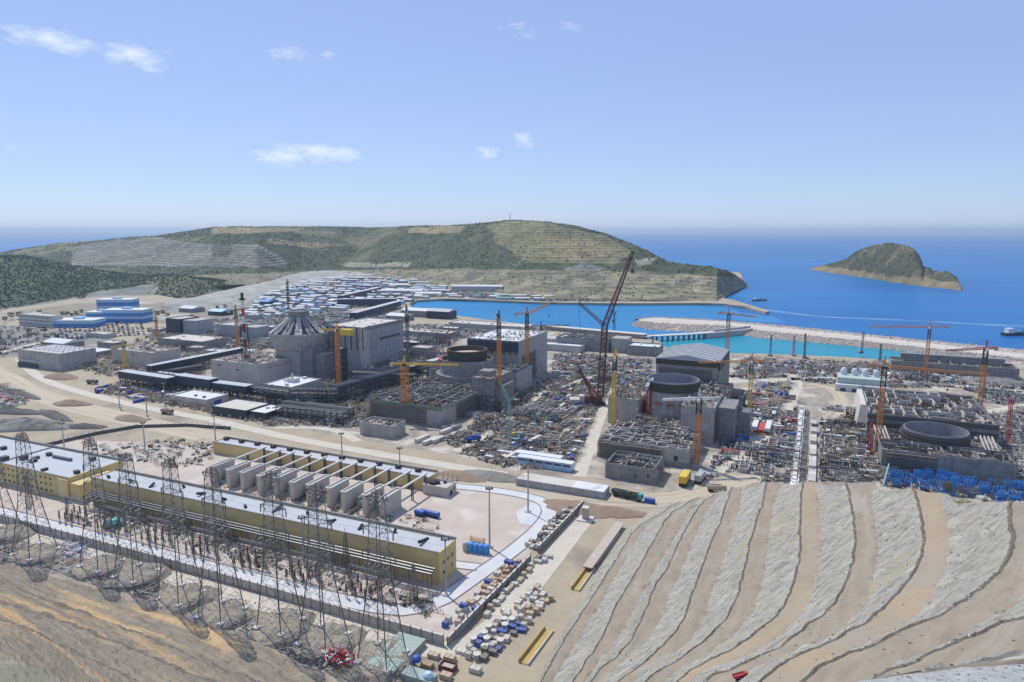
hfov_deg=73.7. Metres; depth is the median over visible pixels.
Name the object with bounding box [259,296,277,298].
site shed
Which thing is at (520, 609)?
crate
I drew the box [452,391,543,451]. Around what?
yard track
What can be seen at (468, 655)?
crate
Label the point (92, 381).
truck
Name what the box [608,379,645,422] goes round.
side block
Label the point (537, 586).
crate
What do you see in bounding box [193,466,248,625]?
transmission tower
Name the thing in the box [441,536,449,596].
lamp mast
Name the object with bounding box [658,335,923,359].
lagoon water
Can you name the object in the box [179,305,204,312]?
site shed
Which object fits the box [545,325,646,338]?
quay wall
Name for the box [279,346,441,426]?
building materials
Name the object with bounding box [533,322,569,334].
tower crane
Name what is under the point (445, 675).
crate
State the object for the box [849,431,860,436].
truck
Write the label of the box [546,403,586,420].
foundation
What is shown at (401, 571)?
door
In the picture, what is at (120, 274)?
hillside scrub
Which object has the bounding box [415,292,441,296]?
site shed
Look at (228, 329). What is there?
cooling block
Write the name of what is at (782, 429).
shipping container
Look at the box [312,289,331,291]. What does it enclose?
site shed
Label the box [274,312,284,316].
site shed
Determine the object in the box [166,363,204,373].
pipe rack
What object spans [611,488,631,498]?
truck
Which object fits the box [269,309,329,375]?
domed reactor
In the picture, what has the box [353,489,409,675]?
transmission tower
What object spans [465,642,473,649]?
crate
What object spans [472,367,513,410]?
auxiliary tower
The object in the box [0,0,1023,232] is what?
sky
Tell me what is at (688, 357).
turbine hall
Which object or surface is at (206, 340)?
storage hall
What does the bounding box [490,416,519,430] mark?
foundation
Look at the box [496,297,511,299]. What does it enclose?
site shed
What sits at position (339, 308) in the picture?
site shed
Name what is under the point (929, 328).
tower crane
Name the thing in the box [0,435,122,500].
control building
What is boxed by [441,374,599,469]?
building materials
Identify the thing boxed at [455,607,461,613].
crate
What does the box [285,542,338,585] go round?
line bay
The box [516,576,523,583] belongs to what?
crate
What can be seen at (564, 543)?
fence track
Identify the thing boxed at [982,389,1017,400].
scaffold tower
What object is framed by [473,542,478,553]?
storage tank
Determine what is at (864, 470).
shipping container
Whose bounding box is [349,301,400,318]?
pipe gallery
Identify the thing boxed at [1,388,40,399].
spoil heap
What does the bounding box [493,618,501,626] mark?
crate
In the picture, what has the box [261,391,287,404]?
scaffold tower
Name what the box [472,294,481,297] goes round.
site shed
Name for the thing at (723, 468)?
yard track
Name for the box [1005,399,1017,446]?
crawler crane
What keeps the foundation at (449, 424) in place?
on the construction ground at (815, 398)
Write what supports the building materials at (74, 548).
on the ground at (554, 616)
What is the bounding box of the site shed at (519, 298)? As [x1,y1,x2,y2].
[514,297,529,299]
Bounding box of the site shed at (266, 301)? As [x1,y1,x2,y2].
[259,299,277,304]
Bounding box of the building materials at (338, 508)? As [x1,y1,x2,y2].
[201,483,438,531]
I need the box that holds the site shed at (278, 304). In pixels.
[272,303,283,306]
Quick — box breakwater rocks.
[631,316,1023,361]
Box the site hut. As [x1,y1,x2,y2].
[168,389,228,406]
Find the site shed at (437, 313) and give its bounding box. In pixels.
[426,308,456,319]
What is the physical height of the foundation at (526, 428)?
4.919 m
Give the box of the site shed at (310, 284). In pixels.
[307,283,324,285]
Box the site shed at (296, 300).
[292,299,301,302]
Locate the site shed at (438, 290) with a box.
[431,289,450,292]
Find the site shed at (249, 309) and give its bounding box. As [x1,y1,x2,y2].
[244,308,260,310]
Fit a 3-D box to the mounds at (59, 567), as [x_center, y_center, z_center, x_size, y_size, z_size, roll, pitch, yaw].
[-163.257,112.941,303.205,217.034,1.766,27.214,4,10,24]
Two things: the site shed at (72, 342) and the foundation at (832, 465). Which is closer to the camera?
the foundation at (832, 465)
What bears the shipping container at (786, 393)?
on the track at (796, 390)
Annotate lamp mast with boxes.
[58,422,64,446]
[115,386,121,407]
[140,421,147,451]
[142,389,149,415]
[161,383,166,406]
[211,414,216,440]
[297,515,305,564]
[338,432,343,454]
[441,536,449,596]
[485,486,492,548]
[525,458,531,512]
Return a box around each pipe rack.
[147,371,297,403]
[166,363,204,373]
[275,403,349,425]
[279,399,353,419]
[289,386,340,404]
[329,367,412,401]
[349,370,417,386]
[411,359,439,377]
[427,351,446,359]
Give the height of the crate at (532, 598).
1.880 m
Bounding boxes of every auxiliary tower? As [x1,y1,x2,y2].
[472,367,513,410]
[680,391,751,443]
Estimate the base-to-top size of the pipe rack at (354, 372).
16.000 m
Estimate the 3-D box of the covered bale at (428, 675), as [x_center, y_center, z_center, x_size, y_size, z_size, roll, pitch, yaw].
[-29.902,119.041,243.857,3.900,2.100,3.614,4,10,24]
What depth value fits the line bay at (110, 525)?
370.72 m
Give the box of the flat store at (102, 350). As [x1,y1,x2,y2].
[82,346,110,356]
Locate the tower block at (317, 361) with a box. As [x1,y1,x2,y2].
[300,345,333,378]
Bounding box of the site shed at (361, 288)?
[356,287,368,289]
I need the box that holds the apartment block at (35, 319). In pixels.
[18,312,62,327]
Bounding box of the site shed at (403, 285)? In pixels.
[389,283,409,287]
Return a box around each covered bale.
[411,654,421,663]
[423,670,433,679]
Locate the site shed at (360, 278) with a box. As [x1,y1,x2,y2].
[347,277,364,279]
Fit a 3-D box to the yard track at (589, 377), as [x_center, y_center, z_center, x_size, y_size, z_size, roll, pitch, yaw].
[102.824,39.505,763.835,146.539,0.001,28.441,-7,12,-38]
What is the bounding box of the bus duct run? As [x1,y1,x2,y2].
[85,490,435,590]
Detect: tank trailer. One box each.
[414,508,424,516]
[421,508,439,518]
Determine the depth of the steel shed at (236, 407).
601.67 m
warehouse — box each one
[16,344,96,370]
[111,344,180,365]
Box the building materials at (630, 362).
[549,350,655,396]
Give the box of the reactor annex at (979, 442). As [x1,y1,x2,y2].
[870,424,1012,455]
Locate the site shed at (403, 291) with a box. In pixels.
[380,289,423,293]
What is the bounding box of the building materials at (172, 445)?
[92,437,213,465]
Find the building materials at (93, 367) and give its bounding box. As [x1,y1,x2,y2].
[75,324,270,377]
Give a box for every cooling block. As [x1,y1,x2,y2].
[166,316,213,333]
[216,321,268,338]
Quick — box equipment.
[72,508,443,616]
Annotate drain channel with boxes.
[518,625,553,665]
[571,567,594,591]
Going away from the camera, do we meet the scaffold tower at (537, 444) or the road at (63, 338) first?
the scaffold tower at (537, 444)
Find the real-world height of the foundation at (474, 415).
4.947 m
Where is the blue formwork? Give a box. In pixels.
[878,463,1023,501]
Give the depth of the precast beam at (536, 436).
527.24 m
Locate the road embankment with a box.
[160,270,379,312]
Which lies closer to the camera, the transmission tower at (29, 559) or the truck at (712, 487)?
the transmission tower at (29, 559)
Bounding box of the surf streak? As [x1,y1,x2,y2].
[765,309,1023,326]
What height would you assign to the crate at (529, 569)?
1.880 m
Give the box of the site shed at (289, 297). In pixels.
[280,296,297,298]
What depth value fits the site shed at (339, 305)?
1439.87 m
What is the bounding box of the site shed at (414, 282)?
[412,281,429,283]
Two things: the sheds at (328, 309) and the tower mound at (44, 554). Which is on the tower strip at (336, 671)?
the tower mound at (44, 554)
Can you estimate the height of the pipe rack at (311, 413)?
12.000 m
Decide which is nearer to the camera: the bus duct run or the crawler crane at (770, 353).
the bus duct run
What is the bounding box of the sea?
[0,233,1023,349]
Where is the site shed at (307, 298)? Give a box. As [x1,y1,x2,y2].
[298,298,316,299]
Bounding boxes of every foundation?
[433,421,462,430]
[461,410,498,419]
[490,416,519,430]
[510,404,533,416]
[512,424,544,436]
[521,399,561,414]
[537,431,573,444]
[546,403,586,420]
[560,416,593,428]
[566,365,591,370]
[566,392,585,396]
[603,370,629,378]
[734,388,757,399]
[734,440,762,451]
[737,456,778,476]
[756,364,793,372]
[759,434,808,454]
[774,407,796,417]
[813,364,852,371]
[817,456,860,473]
[821,402,851,411]
[824,436,871,452]
[826,416,865,428]
[849,452,879,465]
[998,412,1023,423]
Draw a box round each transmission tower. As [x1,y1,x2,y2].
[0,459,22,538]
[8,432,61,562]
[76,437,126,574]
[110,452,161,584]
[153,458,206,606]
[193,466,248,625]
[252,471,305,636]
[294,483,351,654]
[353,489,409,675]
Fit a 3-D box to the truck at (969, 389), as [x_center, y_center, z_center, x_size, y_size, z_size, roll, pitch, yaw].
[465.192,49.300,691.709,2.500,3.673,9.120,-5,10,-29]
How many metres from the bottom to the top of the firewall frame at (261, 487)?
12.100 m
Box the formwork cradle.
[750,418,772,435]
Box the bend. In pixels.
[806,383,847,418]
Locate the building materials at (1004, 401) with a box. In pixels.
[730,355,1023,413]
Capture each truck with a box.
[86,379,97,383]
[160,408,173,414]
[465,434,480,442]
[512,432,522,436]
[522,445,532,450]
[567,452,574,459]
[575,434,585,438]
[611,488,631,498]
[623,490,643,501]
[678,469,690,486]
[694,469,705,483]
[706,483,726,491]
[732,670,747,680]
[845,435,855,440]
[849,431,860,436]
[966,387,976,391]
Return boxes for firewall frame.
[209,446,266,483]
[225,449,282,486]
[239,451,295,489]
[256,454,311,493]
[273,456,326,495]
[289,459,342,500]
[305,461,358,502]
[325,464,376,506]
[340,467,391,510]
[361,470,410,514]
[378,473,427,517]
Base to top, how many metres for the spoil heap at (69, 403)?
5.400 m
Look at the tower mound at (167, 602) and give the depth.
296.83 m
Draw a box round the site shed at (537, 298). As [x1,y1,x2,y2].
[533,297,541,300]
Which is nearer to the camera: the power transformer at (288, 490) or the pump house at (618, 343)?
the power transformer at (288, 490)
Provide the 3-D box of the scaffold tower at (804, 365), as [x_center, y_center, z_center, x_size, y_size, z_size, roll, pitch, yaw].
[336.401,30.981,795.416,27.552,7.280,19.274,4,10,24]
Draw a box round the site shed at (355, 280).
[341,279,359,281]
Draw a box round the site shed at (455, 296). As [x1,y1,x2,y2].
[448,295,462,297]
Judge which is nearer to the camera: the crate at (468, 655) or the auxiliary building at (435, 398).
the crate at (468, 655)
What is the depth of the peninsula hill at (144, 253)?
2380.79 m
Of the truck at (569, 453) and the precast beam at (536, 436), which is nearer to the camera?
the truck at (569, 453)
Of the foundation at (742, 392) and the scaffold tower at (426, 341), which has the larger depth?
the scaffold tower at (426, 341)
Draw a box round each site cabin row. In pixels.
[514,449,562,458]
[516,453,574,471]
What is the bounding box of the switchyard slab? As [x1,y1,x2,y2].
[0,440,558,638]
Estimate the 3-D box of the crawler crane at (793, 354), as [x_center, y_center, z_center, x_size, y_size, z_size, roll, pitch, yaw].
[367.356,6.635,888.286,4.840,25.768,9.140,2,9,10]
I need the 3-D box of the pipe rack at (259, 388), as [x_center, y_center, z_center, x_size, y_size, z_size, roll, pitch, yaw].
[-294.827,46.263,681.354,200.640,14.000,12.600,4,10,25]
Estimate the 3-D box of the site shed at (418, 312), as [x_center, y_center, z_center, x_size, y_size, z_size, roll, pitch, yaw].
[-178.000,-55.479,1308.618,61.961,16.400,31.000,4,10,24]
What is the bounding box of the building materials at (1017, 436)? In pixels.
[989,408,1023,482]
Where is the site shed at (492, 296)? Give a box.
[489,295,498,298]
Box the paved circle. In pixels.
[516,503,540,524]
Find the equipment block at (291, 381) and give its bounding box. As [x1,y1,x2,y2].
[263,373,321,399]
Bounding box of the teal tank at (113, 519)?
[105,517,121,529]
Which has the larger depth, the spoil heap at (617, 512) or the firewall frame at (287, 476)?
the firewall frame at (287, 476)
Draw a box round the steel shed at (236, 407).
[212,399,269,418]
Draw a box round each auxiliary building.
[211,350,290,384]
[369,375,477,426]
[597,419,706,468]
[878,436,1022,485]
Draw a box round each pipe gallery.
[118,369,175,390]
[145,347,242,371]
[175,373,216,391]
[211,380,253,399]
[337,287,380,298]
[337,298,396,306]
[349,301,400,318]
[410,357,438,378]
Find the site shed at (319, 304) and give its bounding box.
[317,303,333,305]
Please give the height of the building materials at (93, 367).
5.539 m
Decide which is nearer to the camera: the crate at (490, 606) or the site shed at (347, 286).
the crate at (490, 606)
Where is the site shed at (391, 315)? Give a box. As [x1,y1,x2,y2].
[386,312,413,319]
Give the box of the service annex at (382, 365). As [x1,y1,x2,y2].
[359,355,411,375]
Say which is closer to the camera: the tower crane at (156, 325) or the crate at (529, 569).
the crate at (529, 569)
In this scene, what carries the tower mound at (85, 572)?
on the tower strip at (336, 671)
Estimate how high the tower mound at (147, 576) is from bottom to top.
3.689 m
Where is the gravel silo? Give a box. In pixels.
[577,505,593,522]
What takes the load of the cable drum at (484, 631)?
on the ground at (554, 616)
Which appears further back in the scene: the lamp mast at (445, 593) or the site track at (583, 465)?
the site track at (583, 465)
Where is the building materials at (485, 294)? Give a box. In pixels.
[423,290,605,301]
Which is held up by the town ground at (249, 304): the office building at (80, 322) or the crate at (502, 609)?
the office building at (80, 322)
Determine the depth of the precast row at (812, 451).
502.17 m
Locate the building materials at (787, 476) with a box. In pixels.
[705,380,816,483]
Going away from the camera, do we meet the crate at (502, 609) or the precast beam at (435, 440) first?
the crate at (502, 609)
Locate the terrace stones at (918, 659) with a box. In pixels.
[0,482,1023,681]
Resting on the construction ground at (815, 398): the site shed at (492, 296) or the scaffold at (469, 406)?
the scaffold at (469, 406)
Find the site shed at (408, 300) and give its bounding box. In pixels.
[402,298,413,301]
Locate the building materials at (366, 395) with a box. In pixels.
[313,371,410,405]
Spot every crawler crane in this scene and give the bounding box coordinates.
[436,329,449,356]
[497,380,518,440]
[569,251,633,405]
[612,312,615,330]
[768,334,772,355]
[791,336,795,355]
[803,333,808,358]
[857,332,864,353]
[868,422,877,454]
[877,344,883,361]
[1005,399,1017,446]
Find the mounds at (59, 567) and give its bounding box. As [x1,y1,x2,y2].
[0,542,327,672]
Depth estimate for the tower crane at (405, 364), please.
576.45 m
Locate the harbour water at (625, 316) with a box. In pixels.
[411,300,785,339]
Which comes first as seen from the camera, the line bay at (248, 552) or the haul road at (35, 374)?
the line bay at (248, 552)
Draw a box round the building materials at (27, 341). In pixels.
[0,326,92,355]
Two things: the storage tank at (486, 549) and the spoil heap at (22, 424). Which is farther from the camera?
the spoil heap at (22, 424)
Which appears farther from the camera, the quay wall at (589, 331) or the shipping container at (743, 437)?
the quay wall at (589, 331)
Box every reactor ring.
[436,345,493,383]
[645,373,700,418]
[900,421,971,449]
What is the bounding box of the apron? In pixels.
[630,412,680,427]
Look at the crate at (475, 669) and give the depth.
250.28 m
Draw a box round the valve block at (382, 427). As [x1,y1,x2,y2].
[360,416,405,438]
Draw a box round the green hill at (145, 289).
[0,255,244,309]
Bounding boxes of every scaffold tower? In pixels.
[153,368,173,372]
[175,342,194,350]
[210,345,229,349]
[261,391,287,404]
[284,394,315,404]
[309,385,336,403]
[340,388,364,403]
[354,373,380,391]
[399,350,419,361]
[414,338,437,345]
[432,335,450,345]
[473,417,502,429]
[481,394,506,411]
[514,387,532,404]
[516,438,552,449]
[538,411,563,423]
[576,407,594,417]
[591,374,611,382]
[719,434,740,449]
[731,392,748,406]
[749,447,780,461]
[771,449,804,461]
[788,363,813,370]
[828,456,862,469]
[846,406,855,417]
[858,432,877,447]
[905,373,944,384]
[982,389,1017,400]
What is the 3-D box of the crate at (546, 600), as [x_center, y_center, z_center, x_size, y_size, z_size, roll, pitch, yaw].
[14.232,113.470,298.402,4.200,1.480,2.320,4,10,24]
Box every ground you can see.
[0,272,1023,681]
[0,302,210,323]
[0,325,115,357]
[140,323,1023,503]
[143,279,610,326]
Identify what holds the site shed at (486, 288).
on the town ground at (249, 304)
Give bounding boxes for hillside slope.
[0,554,351,681]
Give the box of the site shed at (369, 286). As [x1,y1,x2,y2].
[359,285,374,287]
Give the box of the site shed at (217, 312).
[208,308,232,315]
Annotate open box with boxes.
[438,659,457,672]
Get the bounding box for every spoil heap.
[0,407,41,414]
[0,417,74,432]
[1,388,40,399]
[39,409,73,421]
[43,372,78,379]
[53,399,93,406]
[68,423,107,428]
[115,414,148,421]
[438,470,486,482]
[464,469,516,482]
[515,414,548,422]
[542,438,581,444]
[543,499,609,518]
[590,506,647,518]
[759,398,792,403]
[931,392,994,402]
[954,377,1023,386]
[1005,361,1023,369]
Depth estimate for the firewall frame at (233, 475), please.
437.56 m
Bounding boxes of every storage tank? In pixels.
[462,541,468,552]
[468,542,473,552]
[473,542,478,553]
[478,543,483,554]
[483,544,489,555]
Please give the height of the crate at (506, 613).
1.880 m
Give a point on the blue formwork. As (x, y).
(998, 490)
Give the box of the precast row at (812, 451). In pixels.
[790,406,816,484]
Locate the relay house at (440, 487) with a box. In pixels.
[423,478,455,497]
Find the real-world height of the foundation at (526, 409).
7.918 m
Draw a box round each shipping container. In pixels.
[132,398,144,402]
[367,659,397,673]
[371,655,401,667]
[378,651,404,662]
[379,647,409,657]
[386,643,413,656]
[388,639,417,654]
[392,635,421,652]
[396,632,425,648]
[401,669,433,681]
[405,665,437,681]
[547,426,562,429]
[547,446,563,451]
[644,497,654,503]
[712,454,730,459]
[721,448,738,454]
[733,458,751,462]
[735,435,748,439]
[771,424,784,428]
[775,391,788,394]
[775,427,790,431]
[860,469,878,472]
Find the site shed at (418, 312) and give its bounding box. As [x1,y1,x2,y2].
[401,307,428,317]
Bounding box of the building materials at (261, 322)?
[149,310,410,347]
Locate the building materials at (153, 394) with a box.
[95,379,379,427]
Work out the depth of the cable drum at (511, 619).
281.42 m
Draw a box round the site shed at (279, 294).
[276,293,287,296]
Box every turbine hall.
[326,317,403,375]
[467,328,546,378]
[655,343,729,382]
[852,385,999,442]
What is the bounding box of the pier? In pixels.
[641,326,752,340]
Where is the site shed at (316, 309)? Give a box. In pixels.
[310,308,321,312]
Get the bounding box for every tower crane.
[110,340,136,369]
[154,312,158,338]
[227,305,248,347]
[285,280,289,315]
[319,323,354,382]
[390,356,458,403]
[404,304,411,382]
[495,310,500,409]
[514,303,549,363]
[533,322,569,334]
[609,348,616,427]
[645,375,653,416]
[662,388,719,467]
[699,353,767,416]
[718,307,754,348]
[862,356,989,444]
[871,320,949,373]
[946,340,998,404]
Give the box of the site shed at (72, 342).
[43,338,84,345]
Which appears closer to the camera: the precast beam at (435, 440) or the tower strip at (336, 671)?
the tower strip at (336, 671)
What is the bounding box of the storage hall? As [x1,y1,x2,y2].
[158,334,226,348]
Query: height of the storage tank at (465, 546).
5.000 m
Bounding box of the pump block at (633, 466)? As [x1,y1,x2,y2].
[605,449,669,484]
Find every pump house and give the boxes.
[547,333,631,352]
[626,342,663,356]
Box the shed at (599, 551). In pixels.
[582,521,623,568]
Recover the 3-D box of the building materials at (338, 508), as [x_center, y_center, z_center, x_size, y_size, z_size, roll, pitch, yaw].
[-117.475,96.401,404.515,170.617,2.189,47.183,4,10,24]
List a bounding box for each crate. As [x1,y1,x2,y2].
[420,659,433,669]
[427,650,440,660]
[439,670,452,681]
[442,619,448,628]
[443,652,456,661]
[445,615,451,622]
[454,618,461,625]
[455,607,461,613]
[455,647,466,655]
[458,612,464,620]
[459,602,467,608]
[463,607,469,612]
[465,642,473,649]
[465,650,472,659]
[466,599,474,605]
[469,664,481,674]
[473,595,481,602]
[474,588,481,595]
[475,639,482,648]
[477,633,483,640]
[480,589,490,595]
[480,652,488,662]
[481,583,490,588]
[481,645,488,653]
[483,610,490,617]
[484,577,492,583]
[486,586,494,591]
[487,603,493,610]
[487,647,497,655]
[488,641,495,647]
[489,582,497,587]
[491,598,499,606]
[491,628,496,635]
[492,622,498,627]
[493,570,501,576]
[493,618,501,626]
[495,645,501,652]
[497,594,505,602]
[497,627,507,633]
[500,564,508,569]
[500,607,510,611]
[501,587,509,593]
[502,568,509,574]
[502,610,510,616]
[503,634,510,642]
[506,583,513,590]
[508,560,513,565]
[508,621,516,629]
[509,565,514,571]
[509,581,518,586]
[510,629,517,636]
[514,597,522,604]
[515,626,525,633]
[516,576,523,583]
[517,605,523,612]
[517,613,523,620]
[520,621,527,627]
[521,571,526,577]
[524,604,530,611]
[525,589,532,596]
[525,609,533,616]
[526,561,533,566]
[526,566,532,572]
[526,615,531,623]
[529,595,537,601]
[533,559,541,563]
[533,606,538,614]
[534,583,540,589]
[534,600,544,604]
[535,603,543,610]
[539,590,546,597]
[539,597,549,603]
[541,556,547,562]
[548,594,553,601]
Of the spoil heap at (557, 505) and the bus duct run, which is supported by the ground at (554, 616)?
the spoil heap at (557, 505)
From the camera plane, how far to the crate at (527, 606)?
290.70 m
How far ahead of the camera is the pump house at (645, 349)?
891.60 m
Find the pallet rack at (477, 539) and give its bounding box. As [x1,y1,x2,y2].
[469,535,485,543]
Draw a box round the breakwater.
[636,317,1023,360]
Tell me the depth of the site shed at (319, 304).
1462.77 m
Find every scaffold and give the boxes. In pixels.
[366,401,426,424]
[456,393,478,419]
[523,351,536,377]
[597,440,661,457]
[658,366,711,382]
[713,409,718,443]
[884,450,937,475]
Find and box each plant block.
[86,331,116,338]
[97,339,126,347]
[147,327,166,332]
[185,345,207,351]
[202,348,225,353]
[245,313,262,319]
[268,339,273,347]
[269,325,274,331]
[404,339,429,347]
[410,344,436,357]
[440,326,461,329]
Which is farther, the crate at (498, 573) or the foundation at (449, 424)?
the foundation at (449, 424)
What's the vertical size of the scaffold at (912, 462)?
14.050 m
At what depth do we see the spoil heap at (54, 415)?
593.24 m
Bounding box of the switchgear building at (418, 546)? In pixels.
[92,468,455,584]
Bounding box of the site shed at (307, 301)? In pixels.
[303,300,313,302]
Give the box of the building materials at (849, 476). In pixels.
[816,412,911,481]
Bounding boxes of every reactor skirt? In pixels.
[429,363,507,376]
[699,380,737,398]
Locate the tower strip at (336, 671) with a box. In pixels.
[0,542,440,681]
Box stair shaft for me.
[334,347,348,382]
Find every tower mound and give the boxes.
[0,523,36,545]
[2,542,68,566]
[68,552,137,581]
[100,562,174,591]
[145,582,222,615]
[189,598,259,629]
[245,607,316,650]
[283,622,366,669]
[345,639,419,681]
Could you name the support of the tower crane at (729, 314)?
on the construction ground at (815, 398)
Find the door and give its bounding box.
[399,568,403,575]
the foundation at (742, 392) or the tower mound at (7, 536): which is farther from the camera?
the foundation at (742, 392)
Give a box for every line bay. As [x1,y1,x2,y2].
[58,493,112,522]
[96,502,153,534]
[140,513,197,546]
[185,520,241,558]
[233,532,286,571]
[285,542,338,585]
[344,555,398,601]
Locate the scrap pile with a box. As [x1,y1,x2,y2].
[315,645,355,666]
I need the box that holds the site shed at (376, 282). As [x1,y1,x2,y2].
[364,281,381,283]
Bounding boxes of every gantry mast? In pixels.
[24,471,31,504]
[342,533,349,571]
[410,564,417,599]
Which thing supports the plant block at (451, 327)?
on the construction ground at (815, 398)
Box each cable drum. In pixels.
[470,635,476,644]
[473,651,480,661]
[480,629,487,634]
[483,635,489,642]
[485,623,491,632]
[496,637,503,646]
[501,616,507,621]
[501,621,507,628]
[508,616,514,623]
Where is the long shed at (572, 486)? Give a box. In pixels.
[516,472,609,498]
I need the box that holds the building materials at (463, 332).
[404,323,550,348]
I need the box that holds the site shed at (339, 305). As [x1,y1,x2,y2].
[335,304,349,307]
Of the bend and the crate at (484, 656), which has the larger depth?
the bend
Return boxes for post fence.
[438,472,457,480]
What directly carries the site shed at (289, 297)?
on the town ground at (249, 304)
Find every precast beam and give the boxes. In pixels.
[414,434,429,442]
[422,436,436,444]
[431,435,444,443]
[439,425,454,434]
[504,450,515,458]
[528,435,541,441]
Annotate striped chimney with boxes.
[239,293,249,358]
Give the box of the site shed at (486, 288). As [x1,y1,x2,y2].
[451,285,502,291]
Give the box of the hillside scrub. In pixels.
[0,219,958,311]
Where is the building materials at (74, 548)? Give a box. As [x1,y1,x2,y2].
[57,539,89,561]
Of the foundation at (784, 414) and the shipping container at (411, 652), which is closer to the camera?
the shipping container at (411, 652)
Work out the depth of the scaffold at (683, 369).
649.51 m
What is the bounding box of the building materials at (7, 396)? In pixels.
[0,383,28,407]
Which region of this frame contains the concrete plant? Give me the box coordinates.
[835,367,888,391]
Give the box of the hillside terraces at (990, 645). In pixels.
[536,481,1023,681]
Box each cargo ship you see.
[752,298,766,300]
[1001,328,1023,335]
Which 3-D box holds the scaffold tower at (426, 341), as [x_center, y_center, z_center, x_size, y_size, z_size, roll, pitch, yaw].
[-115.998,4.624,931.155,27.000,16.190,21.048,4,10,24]
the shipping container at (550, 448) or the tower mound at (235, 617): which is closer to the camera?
the tower mound at (235, 617)
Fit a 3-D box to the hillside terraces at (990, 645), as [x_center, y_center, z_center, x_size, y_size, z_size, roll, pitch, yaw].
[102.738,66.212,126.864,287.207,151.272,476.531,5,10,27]
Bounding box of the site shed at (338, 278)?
[324,277,344,279]
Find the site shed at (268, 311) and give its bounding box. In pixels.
[264,310,281,313]
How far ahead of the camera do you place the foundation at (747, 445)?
509.97 m
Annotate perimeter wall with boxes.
[0,514,443,645]
[45,423,230,444]
[446,553,530,646]
[537,500,583,553]
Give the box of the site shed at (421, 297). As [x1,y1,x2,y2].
[413,295,429,298]
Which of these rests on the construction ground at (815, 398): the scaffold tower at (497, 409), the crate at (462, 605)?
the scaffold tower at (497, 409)
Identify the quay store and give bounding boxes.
[404,327,459,337]
[449,320,534,330]
[547,341,584,352]
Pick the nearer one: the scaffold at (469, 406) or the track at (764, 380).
the scaffold at (469, 406)
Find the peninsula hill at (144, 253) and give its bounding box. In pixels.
[0,220,747,301]
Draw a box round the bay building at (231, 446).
[212,436,437,489]
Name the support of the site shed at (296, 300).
on the town ground at (249, 304)
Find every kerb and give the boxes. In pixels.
[0,483,556,615]
[456,560,480,570]
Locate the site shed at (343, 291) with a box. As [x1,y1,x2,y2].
[334,290,352,292]
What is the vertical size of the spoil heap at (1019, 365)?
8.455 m
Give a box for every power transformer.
[220,471,226,483]
[251,477,257,489]
[284,483,289,495]
[318,489,325,502]
[352,495,361,509]
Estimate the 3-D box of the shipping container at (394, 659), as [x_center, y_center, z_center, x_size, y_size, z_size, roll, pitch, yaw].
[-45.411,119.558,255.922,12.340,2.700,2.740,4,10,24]
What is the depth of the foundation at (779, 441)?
510.64 m
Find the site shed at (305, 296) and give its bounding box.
[300,295,317,297]
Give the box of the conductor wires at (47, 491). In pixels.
[25,483,75,500]
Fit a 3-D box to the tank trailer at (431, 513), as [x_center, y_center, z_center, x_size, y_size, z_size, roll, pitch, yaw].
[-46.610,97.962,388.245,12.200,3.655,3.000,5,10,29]
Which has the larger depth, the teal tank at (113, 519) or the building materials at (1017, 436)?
the building materials at (1017, 436)
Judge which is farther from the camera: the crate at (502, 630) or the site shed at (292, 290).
the site shed at (292, 290)
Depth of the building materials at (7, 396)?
657.52 m
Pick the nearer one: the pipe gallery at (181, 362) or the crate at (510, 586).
the crate at (510, 586)
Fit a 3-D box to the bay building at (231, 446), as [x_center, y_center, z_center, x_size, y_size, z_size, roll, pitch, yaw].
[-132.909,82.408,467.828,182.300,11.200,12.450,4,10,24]
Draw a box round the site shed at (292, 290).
[284,288,299,291]
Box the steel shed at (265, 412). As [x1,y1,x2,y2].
[249,404,285,420]
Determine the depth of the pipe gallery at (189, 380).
677.78 m
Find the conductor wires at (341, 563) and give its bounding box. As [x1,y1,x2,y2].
[311,550,361,569]
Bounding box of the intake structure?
[889,352,1019,380]
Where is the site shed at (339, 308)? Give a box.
[329,306,347,310]
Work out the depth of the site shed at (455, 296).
1670.76 m
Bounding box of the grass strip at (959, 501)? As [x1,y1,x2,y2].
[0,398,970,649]
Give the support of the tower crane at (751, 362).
on the construction ground at (815, 398)
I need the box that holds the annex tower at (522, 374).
[508,362,531,395]
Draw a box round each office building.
[53,317,105,327]
[85,309,102,316]
[95,297,139,308]
[102,307,152,321]
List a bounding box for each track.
[0,516,593,657]
[274,426,362,441]
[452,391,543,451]
[508,409,586,470]
[563,369,651,386]
[573,390,613,476]
[712,422,756,473]
[729,377,1023,392]
[741,373,802,460]
[987,403,1023,413]
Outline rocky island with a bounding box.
[810,243,962,289]
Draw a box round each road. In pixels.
[0,367,774,506]
[0,483,555,614]
[1,332,151,352]
[15,358,507,472]
[456,561,479,569]
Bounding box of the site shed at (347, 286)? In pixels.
[334,285,352,287]
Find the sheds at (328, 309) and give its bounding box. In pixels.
[246,278,436,313]
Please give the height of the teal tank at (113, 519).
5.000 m

